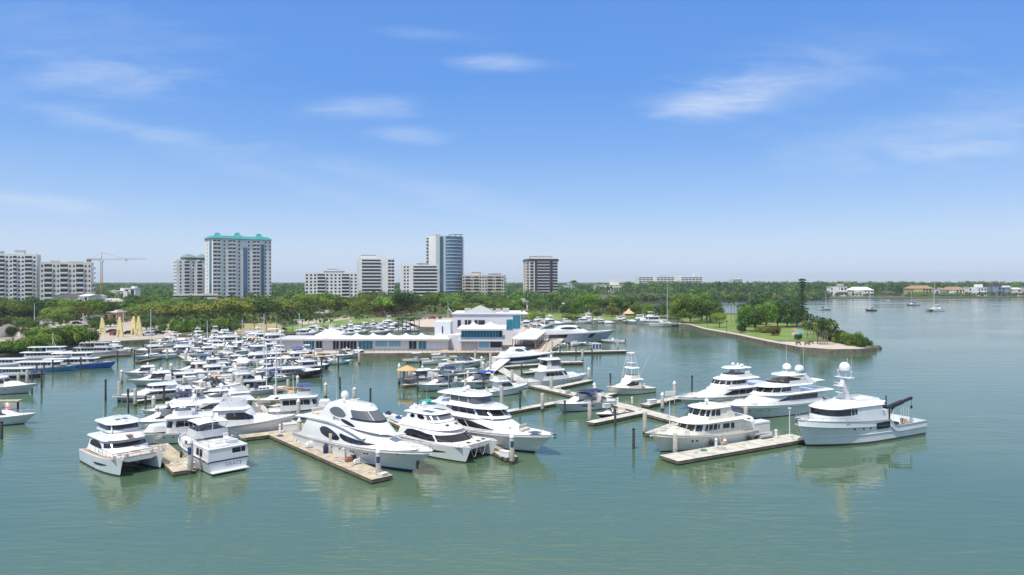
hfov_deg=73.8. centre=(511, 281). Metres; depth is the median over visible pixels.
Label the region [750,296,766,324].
broadleaf tree
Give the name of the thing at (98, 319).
broadleaf tree
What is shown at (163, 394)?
mooring pile
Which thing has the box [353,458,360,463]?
dock gear
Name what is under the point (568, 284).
house
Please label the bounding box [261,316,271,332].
palm tree
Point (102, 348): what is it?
tour boat
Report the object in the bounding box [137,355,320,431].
floating dock
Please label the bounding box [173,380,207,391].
cabin cruiser
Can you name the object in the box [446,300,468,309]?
spreading tree
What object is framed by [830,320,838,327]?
palm tree
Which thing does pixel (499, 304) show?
broadleaf tree
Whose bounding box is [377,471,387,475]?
dock box
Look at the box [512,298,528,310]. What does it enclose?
house
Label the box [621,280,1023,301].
shore woods
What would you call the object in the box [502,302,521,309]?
broadleaf tree
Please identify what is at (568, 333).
motor yacht
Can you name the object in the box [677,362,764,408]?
motor yacht
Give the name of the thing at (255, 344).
sailboat
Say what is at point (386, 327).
cabin cruiser
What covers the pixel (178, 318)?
palm tree
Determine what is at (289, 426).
dock box
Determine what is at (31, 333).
broadleaf tree
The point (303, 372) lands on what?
motor yacht
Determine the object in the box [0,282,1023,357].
land
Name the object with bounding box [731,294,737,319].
palm tree
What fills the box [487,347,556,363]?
sport yacht
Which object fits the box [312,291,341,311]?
spreading tree
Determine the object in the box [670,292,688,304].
broadleaf tree
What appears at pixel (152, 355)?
sailboat
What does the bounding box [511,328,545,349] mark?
pavilion
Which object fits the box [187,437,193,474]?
mooring pile
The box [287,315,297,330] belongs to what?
palm tree
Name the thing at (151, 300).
broadleaf tree
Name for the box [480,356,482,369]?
mooring pile
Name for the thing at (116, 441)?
power catamaran
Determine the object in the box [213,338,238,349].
cabin cruiser
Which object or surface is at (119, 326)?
sculpture
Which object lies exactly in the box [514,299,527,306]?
spreading tree
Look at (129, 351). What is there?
open motor boat
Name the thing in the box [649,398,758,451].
pilothouse yacht
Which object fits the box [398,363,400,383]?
mooring pile
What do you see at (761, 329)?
shrub
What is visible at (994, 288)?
house
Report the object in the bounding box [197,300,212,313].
broadleaf tree
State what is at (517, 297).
spreading tree
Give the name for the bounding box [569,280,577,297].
palm tree
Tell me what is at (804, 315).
palm tree
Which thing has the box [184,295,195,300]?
spreading tree
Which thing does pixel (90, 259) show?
tower crane
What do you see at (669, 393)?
dock sign
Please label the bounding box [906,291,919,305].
sailboat
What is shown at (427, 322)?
yard
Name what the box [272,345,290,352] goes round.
flybridge yacht
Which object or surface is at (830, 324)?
palm tree
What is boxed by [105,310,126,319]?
house
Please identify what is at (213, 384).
cabin cruiser
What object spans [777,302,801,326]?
broadleaf tree
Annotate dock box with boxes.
[183,461,194,467]
[282,421,296,431]
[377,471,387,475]
[500,449,509,457]
[602,403,610,407]
[647,399,656,403]
[754,419,769,432]
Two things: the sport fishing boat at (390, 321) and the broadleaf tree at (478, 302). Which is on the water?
the sport fishing boat at (390, 321)
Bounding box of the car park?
[0,319,171,341]
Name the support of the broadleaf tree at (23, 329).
on the car park
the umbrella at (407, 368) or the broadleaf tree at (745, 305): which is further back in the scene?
the broadleaf tree at (745, 305)
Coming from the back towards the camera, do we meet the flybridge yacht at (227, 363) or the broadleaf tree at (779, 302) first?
the broadleaf tree at (779, 302)
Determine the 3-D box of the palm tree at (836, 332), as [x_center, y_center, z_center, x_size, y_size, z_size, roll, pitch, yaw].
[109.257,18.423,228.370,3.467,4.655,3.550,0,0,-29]
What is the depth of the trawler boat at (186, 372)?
145.38 m
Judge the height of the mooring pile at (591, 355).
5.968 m
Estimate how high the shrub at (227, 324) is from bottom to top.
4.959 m
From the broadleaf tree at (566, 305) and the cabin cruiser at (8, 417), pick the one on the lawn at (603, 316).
the broadleaf tree at (566, 305)
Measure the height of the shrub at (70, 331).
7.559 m
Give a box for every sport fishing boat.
[197,362,270,407]
[206,358,295,437]
[211,326,219,333]
[221,339,247,358]
[225,352,274,386]
[300,338,322,355]
[346,320,362,334]
[365,320,377,327]
[370,321,391,333]
[379,312,400,325]
[396,315,418,328]
[483,362,527,396]
[606,352,656,394]
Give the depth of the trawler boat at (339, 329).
284.14 m
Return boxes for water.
[0,298,1023,574]
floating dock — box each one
[92,353,161,362]
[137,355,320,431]
[149,443,197,475]
[238,410,392,482]
[386,417,400,427]
[402,363,695,437]
[492,445,517,461]
[543,340,562,351]
[549,350,626,364]
[660,434,804,464]
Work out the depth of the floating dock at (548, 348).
222.56 m
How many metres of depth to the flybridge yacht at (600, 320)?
358.46 m
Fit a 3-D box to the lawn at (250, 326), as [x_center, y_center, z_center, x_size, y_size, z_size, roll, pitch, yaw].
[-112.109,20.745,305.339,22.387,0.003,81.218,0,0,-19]
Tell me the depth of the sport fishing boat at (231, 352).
188.66 m
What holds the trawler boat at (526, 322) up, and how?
on the water
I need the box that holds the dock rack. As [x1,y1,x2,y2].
[0,399,22,408]
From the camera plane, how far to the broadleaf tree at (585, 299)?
409.48 m
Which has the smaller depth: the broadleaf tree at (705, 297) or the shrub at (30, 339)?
the shrub at (30, 339)
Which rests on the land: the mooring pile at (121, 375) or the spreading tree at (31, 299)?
the spreading tree at (31, 299)
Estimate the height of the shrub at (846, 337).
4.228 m
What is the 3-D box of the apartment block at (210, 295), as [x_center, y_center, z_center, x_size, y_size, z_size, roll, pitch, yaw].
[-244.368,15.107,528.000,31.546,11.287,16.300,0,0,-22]
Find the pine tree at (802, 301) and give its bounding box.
[793,279,809,327]
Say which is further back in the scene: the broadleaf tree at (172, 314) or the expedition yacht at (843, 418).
the broadleaf tree at (172, 314)
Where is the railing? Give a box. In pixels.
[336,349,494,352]
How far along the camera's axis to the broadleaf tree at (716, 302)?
365.12 m
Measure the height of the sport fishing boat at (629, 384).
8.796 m
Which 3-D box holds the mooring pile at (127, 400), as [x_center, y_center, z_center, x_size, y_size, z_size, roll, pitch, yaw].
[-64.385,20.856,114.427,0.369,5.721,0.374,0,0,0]
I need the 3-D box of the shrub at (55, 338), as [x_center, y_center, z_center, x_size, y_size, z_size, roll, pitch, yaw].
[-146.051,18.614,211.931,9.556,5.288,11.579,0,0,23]
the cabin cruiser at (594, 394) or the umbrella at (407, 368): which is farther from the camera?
the umbrella at (407, 368)
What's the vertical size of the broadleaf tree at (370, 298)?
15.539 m
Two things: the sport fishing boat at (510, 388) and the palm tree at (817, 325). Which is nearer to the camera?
the sport fishing boat at (510, 388)
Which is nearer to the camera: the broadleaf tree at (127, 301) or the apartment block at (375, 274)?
the broadleaf tree at (127, 301)
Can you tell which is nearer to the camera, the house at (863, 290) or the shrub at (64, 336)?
the shrub at (64, 336)
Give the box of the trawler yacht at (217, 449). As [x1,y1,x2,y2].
[178,409,248,474]
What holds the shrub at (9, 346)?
on the land
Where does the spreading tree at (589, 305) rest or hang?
on the land
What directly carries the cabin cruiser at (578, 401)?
on the water
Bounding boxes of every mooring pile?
[0,421,2,438]
[25,370,28,382]
[41,369,42,387]
[104,379,106,401]
[117,381,120,401]
[120,370,122,381]
[127,389,128,412]
[133,388,136,406]
[144,395,146,413]
[151,395,155,407]
[163,387,164,402]
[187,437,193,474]
[230,375,233,382]
[246,384,249,394]
[286,379,289,393]
[296,375,298,389]
[296,398,300,419]
[297,418,301,429]
[324,382,326,397]
[329,433,332,453]
[353,387,355,398]
[375,447,381,475]
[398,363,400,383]
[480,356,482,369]
[489,353,491,368]
[500,386,502,403]
[509,432,514,464]
[519,390,520,408]
[541,393,543,410]
[550,376,552,388]
[587,367,589,379]
[588,402,591,420]
[591,348,592,363]
[614,409,615,426]
[632,428,634,448]
[643,411,646,434]
[660,392,663,410]
[673,381,675,395]
[673,433,677,452]
[691,375,692,391]
[744,406,747,418]
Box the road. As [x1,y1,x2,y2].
[39,310,558,322]
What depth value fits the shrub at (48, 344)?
207.93 m
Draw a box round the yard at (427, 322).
[407,318,452,326]
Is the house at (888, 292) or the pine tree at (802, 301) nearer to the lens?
the pine tree at (802, 301)
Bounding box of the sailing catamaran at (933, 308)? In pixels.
[925,284,944,310]
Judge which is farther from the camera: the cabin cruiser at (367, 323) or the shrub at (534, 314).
the shrub at (534, 314)
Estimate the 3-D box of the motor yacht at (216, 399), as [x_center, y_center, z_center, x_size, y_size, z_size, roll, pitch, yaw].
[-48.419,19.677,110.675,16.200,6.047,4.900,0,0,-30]
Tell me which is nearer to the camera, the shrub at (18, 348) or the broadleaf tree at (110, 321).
the shrub at (18, 348)
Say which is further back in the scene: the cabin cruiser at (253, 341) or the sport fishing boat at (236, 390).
the cabin cruiser at (253, 341)
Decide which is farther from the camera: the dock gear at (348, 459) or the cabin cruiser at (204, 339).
the cabin cruiser at (204, 339)
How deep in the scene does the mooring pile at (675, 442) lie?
86.22 m
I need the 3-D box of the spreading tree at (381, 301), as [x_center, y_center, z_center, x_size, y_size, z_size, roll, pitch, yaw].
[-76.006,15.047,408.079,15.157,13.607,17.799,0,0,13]
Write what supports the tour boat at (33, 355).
on the water
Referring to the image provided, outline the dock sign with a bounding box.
[665,391,674,402]
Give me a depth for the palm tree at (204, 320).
280.76 m
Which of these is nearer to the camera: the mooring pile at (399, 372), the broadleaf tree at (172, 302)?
the mooring pile at (399, 372)
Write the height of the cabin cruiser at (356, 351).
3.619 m
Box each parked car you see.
[143,331,154,335]
[153,330,164,334]
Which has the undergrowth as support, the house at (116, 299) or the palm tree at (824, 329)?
the house at (116, 299)
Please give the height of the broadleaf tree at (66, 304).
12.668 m
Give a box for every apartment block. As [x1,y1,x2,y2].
[0,250,40,313]
[40,260,95,313]
[173,293,218,299]
[174,254,204,293]
[204,233,271,298]
[305,268,357,297]
[356,255,393,296]
[400,263,437,295]
[462,272,506,295]
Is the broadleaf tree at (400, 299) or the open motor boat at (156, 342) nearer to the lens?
the open motor boat at (156, 342)
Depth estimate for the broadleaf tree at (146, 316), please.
322.52 m
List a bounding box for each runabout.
[426,366,455,373]
[581,341,598,344]
[595,406,631,417]
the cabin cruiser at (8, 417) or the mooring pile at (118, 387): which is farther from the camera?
the mooring pile at (118, 387)
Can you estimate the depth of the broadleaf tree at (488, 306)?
453.12 m
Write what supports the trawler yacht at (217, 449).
on the water
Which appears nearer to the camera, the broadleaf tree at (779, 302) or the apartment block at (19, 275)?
the broadleaf tree at (779, 302)
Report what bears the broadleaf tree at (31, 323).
on the car park
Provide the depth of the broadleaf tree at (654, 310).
392.19 m
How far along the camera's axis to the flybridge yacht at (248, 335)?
240.55 m
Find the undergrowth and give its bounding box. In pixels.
[0,304,631,321]
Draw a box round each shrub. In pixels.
[0,339,31,351]
[0,343,14,352]
[4,336,40,344]
[11,344,43,352]
[17,335,50,343]
[29,333,61,344]
[34,341,58,348]
[35,331,65,345]
[42,329,73,345]
[53,325,82,343]
[61,324,91,345]
[70,325,100,343]
[81,327,97,343]
[157,322,183,331]
[168,319,186,331]
[172,322,186,332]
[180,322,201,331]
[185,318,211,331]
[193,322,210,331]
[208,318,227,330]
[222,321,237,330]
[223,321,243,330]
[527,311,546,318]
[561,314,580,319]
[737,322,745,332]
[753,326,771,332]
[765,326,780,335]
[794,334,801,339]
[826,330,843,339]
[840,332,845,341]
[843,334,853,343]
[845,336,855,345]
[848,331,863,336]
[852,334,868,346]
[856,338,873,346]
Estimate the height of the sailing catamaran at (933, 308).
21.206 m
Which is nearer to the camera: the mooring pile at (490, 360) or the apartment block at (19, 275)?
the mooring pile at (490, 360)
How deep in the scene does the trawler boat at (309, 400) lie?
110.13 m
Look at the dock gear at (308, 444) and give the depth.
88.02 m
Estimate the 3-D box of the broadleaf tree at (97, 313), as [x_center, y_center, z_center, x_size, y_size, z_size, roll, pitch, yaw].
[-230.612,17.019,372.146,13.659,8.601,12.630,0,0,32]
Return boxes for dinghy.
[754,431,772,438]
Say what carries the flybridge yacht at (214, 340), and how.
on the water
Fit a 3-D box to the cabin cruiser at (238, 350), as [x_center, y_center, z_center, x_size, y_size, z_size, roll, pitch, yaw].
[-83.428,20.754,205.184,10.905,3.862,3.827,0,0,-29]
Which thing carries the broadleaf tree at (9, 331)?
on the car park
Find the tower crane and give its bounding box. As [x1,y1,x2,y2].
[86,253,145,294]
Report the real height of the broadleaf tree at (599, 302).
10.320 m
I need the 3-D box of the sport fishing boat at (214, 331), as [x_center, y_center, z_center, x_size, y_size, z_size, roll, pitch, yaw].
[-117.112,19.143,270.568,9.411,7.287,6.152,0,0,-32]
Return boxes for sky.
[0,0,1023,281]
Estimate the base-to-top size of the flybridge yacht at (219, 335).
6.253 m
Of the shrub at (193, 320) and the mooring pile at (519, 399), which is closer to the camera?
the mooring pile at (519, 399)
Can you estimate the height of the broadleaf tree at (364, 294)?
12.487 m
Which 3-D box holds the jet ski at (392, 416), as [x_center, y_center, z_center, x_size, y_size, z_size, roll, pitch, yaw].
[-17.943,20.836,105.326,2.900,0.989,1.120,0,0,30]
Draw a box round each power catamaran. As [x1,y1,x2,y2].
[79,414,165,476]
[398,401,496,462]
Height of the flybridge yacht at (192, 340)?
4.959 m
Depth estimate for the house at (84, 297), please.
428.54 m
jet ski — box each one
[383,410,396,417]
[388,413,402,419]
[393,415,401,421]
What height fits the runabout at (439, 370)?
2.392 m
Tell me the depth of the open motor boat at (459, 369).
164.15 m
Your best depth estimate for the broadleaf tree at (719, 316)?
306.94 m
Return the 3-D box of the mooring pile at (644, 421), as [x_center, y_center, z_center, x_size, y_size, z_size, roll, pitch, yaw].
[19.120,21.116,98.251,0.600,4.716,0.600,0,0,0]
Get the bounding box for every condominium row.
[634,274,701,284]
[730,278,741,283]
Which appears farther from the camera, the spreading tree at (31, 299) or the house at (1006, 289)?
the house at (1006, 289)
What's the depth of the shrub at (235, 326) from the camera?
282.13 m
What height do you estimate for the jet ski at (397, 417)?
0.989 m
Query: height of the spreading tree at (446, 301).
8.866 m
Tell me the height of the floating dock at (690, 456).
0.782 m
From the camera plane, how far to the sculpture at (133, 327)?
263.92 m
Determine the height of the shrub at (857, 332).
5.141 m
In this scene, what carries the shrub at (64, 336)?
on the land
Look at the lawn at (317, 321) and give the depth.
362.90 m
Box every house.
[52,294,83,300]
[77,294,102,300]
[80,315,101,321]
[105,298,122,303]
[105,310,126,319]
[110,288,123,295]
[123,286,140,299]
[316,310,333,315]
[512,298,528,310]
[559,283,572,292]
[594,280,623,292]
[826,284,847,295]
[847,287,873,295]
[880,291,895,295]
[904,285,933,294]
[931,288,941,293]
[940,287,963,294]
[963,284,986,295]
[987,284,1001,295]
[1002,285,1011,295]
[1010,287,1021,295]
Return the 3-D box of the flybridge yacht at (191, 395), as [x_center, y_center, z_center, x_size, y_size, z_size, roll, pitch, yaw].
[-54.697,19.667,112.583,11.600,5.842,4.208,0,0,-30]
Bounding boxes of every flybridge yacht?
[0,370,36,394]
[110,339,135,349]
[132,340,165,353]
[141,382,198,415]
[154,338,203,353]
[171,337,197,346]
[183,354,231,375]
[188,327,201,332]
[192,342,221,351]
[197,334,220,346]
[204,331,239,343]
[217,329,225,338]
[219,357,245,369]
[220,360,264,376]
[228,342,280,366]
[244,329,256,337]
[257,327,283,342]
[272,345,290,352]
[280,346,311,359]
[295,351,331,368]
[353,325,368,332]
[381,320,395,325]
[388,323,399,331]
[516,355,586,388]
[544,314,555,321]
[585,312,596,319]
[593,314,606,322]
[616,316,624,320]
[625,316,643,323]
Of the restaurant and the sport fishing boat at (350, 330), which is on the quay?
the restaurant
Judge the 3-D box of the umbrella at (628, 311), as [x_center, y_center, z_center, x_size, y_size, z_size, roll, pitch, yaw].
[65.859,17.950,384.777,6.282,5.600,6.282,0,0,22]
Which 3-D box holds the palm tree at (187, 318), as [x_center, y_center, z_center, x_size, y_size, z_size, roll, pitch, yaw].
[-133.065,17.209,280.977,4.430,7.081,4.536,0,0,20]
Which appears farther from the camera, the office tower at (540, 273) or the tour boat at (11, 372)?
the office tower at (540, 273)
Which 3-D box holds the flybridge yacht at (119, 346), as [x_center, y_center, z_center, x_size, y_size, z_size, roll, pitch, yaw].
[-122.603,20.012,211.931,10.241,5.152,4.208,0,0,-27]
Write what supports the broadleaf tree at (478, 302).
on the land
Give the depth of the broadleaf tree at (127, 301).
421.50 m
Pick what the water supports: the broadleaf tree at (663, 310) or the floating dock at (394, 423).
the floating dock at (394, 423)
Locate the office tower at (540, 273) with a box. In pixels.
[523,256,558,294]
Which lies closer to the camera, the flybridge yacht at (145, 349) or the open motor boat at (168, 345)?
the flybridge yacht at (145, 349)
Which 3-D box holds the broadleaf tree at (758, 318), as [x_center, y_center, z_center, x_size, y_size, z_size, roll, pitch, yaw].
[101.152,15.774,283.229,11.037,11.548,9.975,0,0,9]
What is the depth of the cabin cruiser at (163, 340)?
236.11 m
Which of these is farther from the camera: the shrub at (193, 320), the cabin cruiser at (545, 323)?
the cabin cruiser at (545, 323)
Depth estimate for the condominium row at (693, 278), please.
2101.31 m
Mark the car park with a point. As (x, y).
(108, 337)
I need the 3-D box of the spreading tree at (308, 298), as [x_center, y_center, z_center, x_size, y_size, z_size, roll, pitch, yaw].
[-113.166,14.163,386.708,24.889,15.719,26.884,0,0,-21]
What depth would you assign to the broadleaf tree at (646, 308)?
400.18 m
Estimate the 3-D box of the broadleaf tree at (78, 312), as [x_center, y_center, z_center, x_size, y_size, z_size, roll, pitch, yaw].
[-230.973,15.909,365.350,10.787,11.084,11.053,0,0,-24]
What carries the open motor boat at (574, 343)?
on the water
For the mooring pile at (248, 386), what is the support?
in the water
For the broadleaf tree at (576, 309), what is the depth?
401.06 m
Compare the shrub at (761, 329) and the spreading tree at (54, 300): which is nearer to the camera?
the shrub at (761, 329)
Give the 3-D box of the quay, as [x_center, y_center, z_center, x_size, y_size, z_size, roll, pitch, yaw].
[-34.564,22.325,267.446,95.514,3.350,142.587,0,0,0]
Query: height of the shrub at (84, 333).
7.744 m
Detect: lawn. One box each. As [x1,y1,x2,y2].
[229,323,286,333]
[281,318,413,331]
[297,316,359,324]
[528,313,637,319]
[681,313,823,340]
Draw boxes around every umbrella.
[397,365,417,370]
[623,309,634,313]
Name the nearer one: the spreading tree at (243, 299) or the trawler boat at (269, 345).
the trawler boat at (269, 345)
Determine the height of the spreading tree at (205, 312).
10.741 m
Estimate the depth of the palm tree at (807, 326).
245.73 m
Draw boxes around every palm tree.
[45,302,54,307]
[173,316,182,322]
[183,315,192,323]
[201,316,211,331]
[227,316,237,329]
[237,313,246,329]
[249,315,259,329]
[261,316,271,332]
[271,314,281,330]
[281,316,290,331]
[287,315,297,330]
[297,313,307,327]
[304,313,313,325]
[312,313,319,320]
[319,315,327,326]
[326,314,334,325]
[548,295,555,302]
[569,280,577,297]
[728,297,734,321]
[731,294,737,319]
[765,292,772,298]
[801,311,808,334]
[802,322,811,338]
[806,314,813,334]
[813,320,820,343]
[815,320,824,328]
[817,318,825,344]
[819,323,829,344]
[823,321,832,344]
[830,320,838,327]
[833,330,840,343]
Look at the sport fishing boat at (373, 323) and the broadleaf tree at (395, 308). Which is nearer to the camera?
the sport fishing boat at (373, 323)
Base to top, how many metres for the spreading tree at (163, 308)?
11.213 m
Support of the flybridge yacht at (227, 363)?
on the water
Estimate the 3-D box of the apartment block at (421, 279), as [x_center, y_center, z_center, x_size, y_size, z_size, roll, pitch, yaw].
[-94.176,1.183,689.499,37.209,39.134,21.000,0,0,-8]
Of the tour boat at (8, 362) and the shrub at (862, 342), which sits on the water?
the tour boat at (8, 362)
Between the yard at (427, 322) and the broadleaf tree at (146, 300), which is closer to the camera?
the yard at (427, 322)
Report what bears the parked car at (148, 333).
on the car park
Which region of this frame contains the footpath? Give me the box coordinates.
[682,323,868,348]
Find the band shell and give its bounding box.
[0,324,23,339]
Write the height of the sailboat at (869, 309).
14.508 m
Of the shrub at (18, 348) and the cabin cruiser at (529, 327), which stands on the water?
the cabin cruiser at (529, 327)
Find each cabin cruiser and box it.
[0,406,35,425]
[123,362,160,376]
[128,368,173,385]
[134,399,217,429]
[148,335,182,343]
[165,389,213,403]
[168,348,191,356]
[171,359,222,371]
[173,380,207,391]
[181,353,210,364]
[188,372,229,383]
[193,332,213,339]
[194,338,211,343]
[199,376,239,391]
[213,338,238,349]
[215,344,250,355]
[220,353,241,359]
[222,340,256,350]
[232,335,266,344]
[248,360,281,371]
[250,355,276,366]
[255,355,297,365]
[314,354,337,362]
[315,326,326,332]
[324,350,355,358]
[350,347,373,357]
[360,321,370,325]
[371,323,389,328]
[393,327,412,331]
[396,365,442,383]
[417,371,461,390]
[436,355,484,367]
[452,368,495,388]
[524,324,541,328]
[538,320,552,326]
[554,386,616,411]
[571,392,615,399]
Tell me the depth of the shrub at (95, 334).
228.79 m
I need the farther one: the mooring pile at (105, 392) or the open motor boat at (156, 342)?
the open motor boat at (156, 342)
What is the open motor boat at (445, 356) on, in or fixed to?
on the water
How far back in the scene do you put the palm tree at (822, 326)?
223.89 m
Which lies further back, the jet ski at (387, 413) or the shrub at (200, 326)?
the shrub at (200, 326)
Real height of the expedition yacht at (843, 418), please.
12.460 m
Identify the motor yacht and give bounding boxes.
[112,381,195,401]
[158,383,260,412]
[260,363,324,379]
[292,389,432,471]
[409,369,556,452]
[542,325,614,342]
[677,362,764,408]
[715,363,832,418]
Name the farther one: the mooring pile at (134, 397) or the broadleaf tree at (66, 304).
the broadleaf tree at (66, 304)
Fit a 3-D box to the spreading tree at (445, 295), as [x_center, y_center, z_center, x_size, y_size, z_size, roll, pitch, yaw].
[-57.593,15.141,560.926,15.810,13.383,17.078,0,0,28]
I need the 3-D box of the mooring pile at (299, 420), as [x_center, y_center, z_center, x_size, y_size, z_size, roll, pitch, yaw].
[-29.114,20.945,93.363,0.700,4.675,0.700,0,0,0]
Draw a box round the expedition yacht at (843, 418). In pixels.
[795,356,926,445]
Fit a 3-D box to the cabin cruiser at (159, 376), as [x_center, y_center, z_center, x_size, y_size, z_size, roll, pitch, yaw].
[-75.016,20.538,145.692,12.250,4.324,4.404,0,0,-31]
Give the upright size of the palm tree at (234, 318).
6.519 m
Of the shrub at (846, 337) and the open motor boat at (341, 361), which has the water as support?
the open motor boat at (341, 361)
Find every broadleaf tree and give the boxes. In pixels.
[0,296,17,313]
[0,306,9,316]
[0,317,14,326]
[5,325,19,339]
[7,306,41,317]
[11,300,32,311]
[13,317,33,327]
[20,326,30,336]
[23,327,46,337]
[25,319,49,327]
[33,299,56,312]
[33,326,54,333]
[39,306,77,318]
[50,326,62,332]
[51,315,69,325]
[57,299,78,319]
[70,302,90,317]
[77,310,102,315]
[86,315,107,323]
[88,321,99,328]
[97,299,115,315]
[104,317,117,326]
[106,300,124,311]
[122,298,137,312]
[135,314,152,320]
[136,318,156,329]
[141,297,156,302]
[145,318,163,328]
[148,296,166,303]
[150,303,179,315]
[154,316,169,323]
[164,298,179,315]
[176,298,196,314]
[190,295,203,300]
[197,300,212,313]
[349,295,373,313]
[356,293,370,299]
[368,291,382,314]
[384,304,405,315]
[391,290,421,317]
[405,300,422,314]
[420,293,439,313]
[439,296,459,305]
[466,298,487,307]
[483,300,494,308]
[493,299,513,309]
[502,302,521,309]
[529,298,547,307]
[540,300,558,310]
[553,297,563,305]
[560,305,564,314]
[563,300,576,313]
[567,300,583,313]
[573,293,600,312]
[592,310,601,317]
[597,298,607,310]
[605,305,620,314]
[618,297,633,314]
[629,303,642,317]
[641,303,654,313]
[649,304,660,317]
[659,300,675,318]
[667,298,689,322]
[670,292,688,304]
[674,292,704,322]
[691,291,714,321]
[700,300,723,322]
[705,298,718,319]
[709,312,726,327]
[735,303,753,326]
[736,301,756,326]
[742,306,768,331]
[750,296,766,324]
[753,301,779,326]
[760,296,777,307]
[767,303,791,325]
[776,298,796,322]
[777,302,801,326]
[784,307,808,325]
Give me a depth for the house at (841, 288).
965.00 m
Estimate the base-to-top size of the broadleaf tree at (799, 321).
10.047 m
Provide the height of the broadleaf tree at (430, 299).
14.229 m
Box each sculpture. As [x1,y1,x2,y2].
[99,317,106,333]
[116,317,123,336]
[130,316,137,334]
[135,316,142,335]
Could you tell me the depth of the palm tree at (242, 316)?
294.56 m
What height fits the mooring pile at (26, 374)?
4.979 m
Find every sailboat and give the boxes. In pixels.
[132,314,176,359]
[192,321,219,349]
[231,321,254,349]
[240,346,285,395]
[247,350,303,404]
[250,320,283,367]
[261,326,296,381]
[649,285,678,326]
[817,296,830,309]
[865,292,876,310]
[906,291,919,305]
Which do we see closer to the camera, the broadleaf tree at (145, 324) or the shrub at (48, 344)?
the shrub at (48, 344)
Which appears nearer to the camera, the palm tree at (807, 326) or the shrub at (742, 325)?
the palm tree at (807, 326)
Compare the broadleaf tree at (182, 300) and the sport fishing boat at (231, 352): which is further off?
the broadleaf tree at (182, 300)
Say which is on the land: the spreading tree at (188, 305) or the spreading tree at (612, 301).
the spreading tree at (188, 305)
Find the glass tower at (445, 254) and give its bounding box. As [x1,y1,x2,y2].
[425,234,463,294]
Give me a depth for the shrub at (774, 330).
261.65 m
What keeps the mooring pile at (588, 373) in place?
in the water
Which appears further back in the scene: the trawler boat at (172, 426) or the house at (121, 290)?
the house at (121, 290)
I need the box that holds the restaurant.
[273,305,521,350]
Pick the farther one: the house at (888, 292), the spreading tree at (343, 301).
the house at (888, 292)
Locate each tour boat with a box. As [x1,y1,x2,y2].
[0,357,40,366]
[0,367,44,378]
[17,360,75,371]
[20,340,71,360]
[42,346,115,368]
[70,341,127,354]
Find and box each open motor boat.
[109,343,132,352]
[143,339,167,346]
[160,340,173,346]
[168,375,205,385]
[180,347,212,356]
[194,387,217,395]
[220,369,235,379]
[325,354,351,364]
[402,352,431,362]
[419,353,449,364]
[432,350,458,359]
[444,361,477,372]
[553,321,565,324]
[557,339,565,347]
[562,320,574,323]
[567,341,581,345]
[601,338,625,342]
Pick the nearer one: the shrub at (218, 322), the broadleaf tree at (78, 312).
the shrub at (218, 322)
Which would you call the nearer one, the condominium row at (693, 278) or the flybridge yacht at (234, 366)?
the flybridge yacht at (234, 366)
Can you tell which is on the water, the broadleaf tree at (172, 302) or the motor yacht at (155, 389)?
the motor yacht at (155, 389)
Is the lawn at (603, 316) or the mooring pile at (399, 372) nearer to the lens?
the mooring pile at (399, 372)
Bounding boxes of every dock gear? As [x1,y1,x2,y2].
[305,442,312,447]
[344,456,352,461]
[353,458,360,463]
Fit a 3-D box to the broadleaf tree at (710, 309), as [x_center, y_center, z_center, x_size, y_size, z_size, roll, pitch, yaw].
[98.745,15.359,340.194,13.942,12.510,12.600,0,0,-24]
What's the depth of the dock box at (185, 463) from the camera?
78.97 m
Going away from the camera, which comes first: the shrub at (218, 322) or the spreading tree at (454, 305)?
the shrub at (218, 322)
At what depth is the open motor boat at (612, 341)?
244.64 m
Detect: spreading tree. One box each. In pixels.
[3,303,32,317]
[16,296,44,306]
[45,297,67,308]
[67,298,109,322]
[121,302,137,317]
[123,294,142,298]
[125,301,160,314]
[142,303,186,320]
[175,301,201,317]
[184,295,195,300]
[191,297,255,318]
[194,302,229,317]
[228,297,256,317]
[238,298,281,320]
[271,298,287,314]
[278,299,314,317]
[291,293,334,317]
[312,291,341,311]
[319,294,351,311]
[370,295,395,315]
[431,293,447,299]
[436,298,453,306]
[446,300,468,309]
[449,301,471,309]
[457,303,484,309]
[478,295,492,300]
[490,297,509,305]
[511,295,526,300]
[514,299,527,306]
[584,303,597,311]
[603,294,639,314]
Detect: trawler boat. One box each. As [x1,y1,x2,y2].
[141,390,232,444]
[173,368,208,383]
[241,324,265,336]
[264,339,276,349]
[268,382,337,418]
[295,327,316,334]
[308,322,326,329]
[333,327,346,331]
[521,320,533,326]
[575,317,591,323]
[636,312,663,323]
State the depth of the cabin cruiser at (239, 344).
215.69 m
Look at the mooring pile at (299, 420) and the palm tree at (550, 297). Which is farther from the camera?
the palm tree at (550, 297)
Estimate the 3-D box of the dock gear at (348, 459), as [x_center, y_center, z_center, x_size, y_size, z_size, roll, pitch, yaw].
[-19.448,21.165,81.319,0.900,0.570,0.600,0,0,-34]
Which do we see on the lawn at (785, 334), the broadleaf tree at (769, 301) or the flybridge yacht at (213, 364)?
the broadleaf tree at (769, 301)
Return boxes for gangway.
[484,350,509,373]
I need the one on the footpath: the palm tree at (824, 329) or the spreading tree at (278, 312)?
the palm tree at (824, 329)
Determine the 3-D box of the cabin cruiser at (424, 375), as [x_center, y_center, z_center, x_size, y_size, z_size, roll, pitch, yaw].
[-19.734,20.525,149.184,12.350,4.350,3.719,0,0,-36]
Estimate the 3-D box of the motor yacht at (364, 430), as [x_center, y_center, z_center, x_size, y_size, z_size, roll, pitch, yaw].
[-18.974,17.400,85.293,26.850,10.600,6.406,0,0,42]
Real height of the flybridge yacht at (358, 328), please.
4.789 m
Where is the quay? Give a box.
[278,326,548,357]
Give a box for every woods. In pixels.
[94,282,1022,304]
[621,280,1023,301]
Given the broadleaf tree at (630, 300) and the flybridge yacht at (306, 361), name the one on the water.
the flybridge yacht at (306, 361)

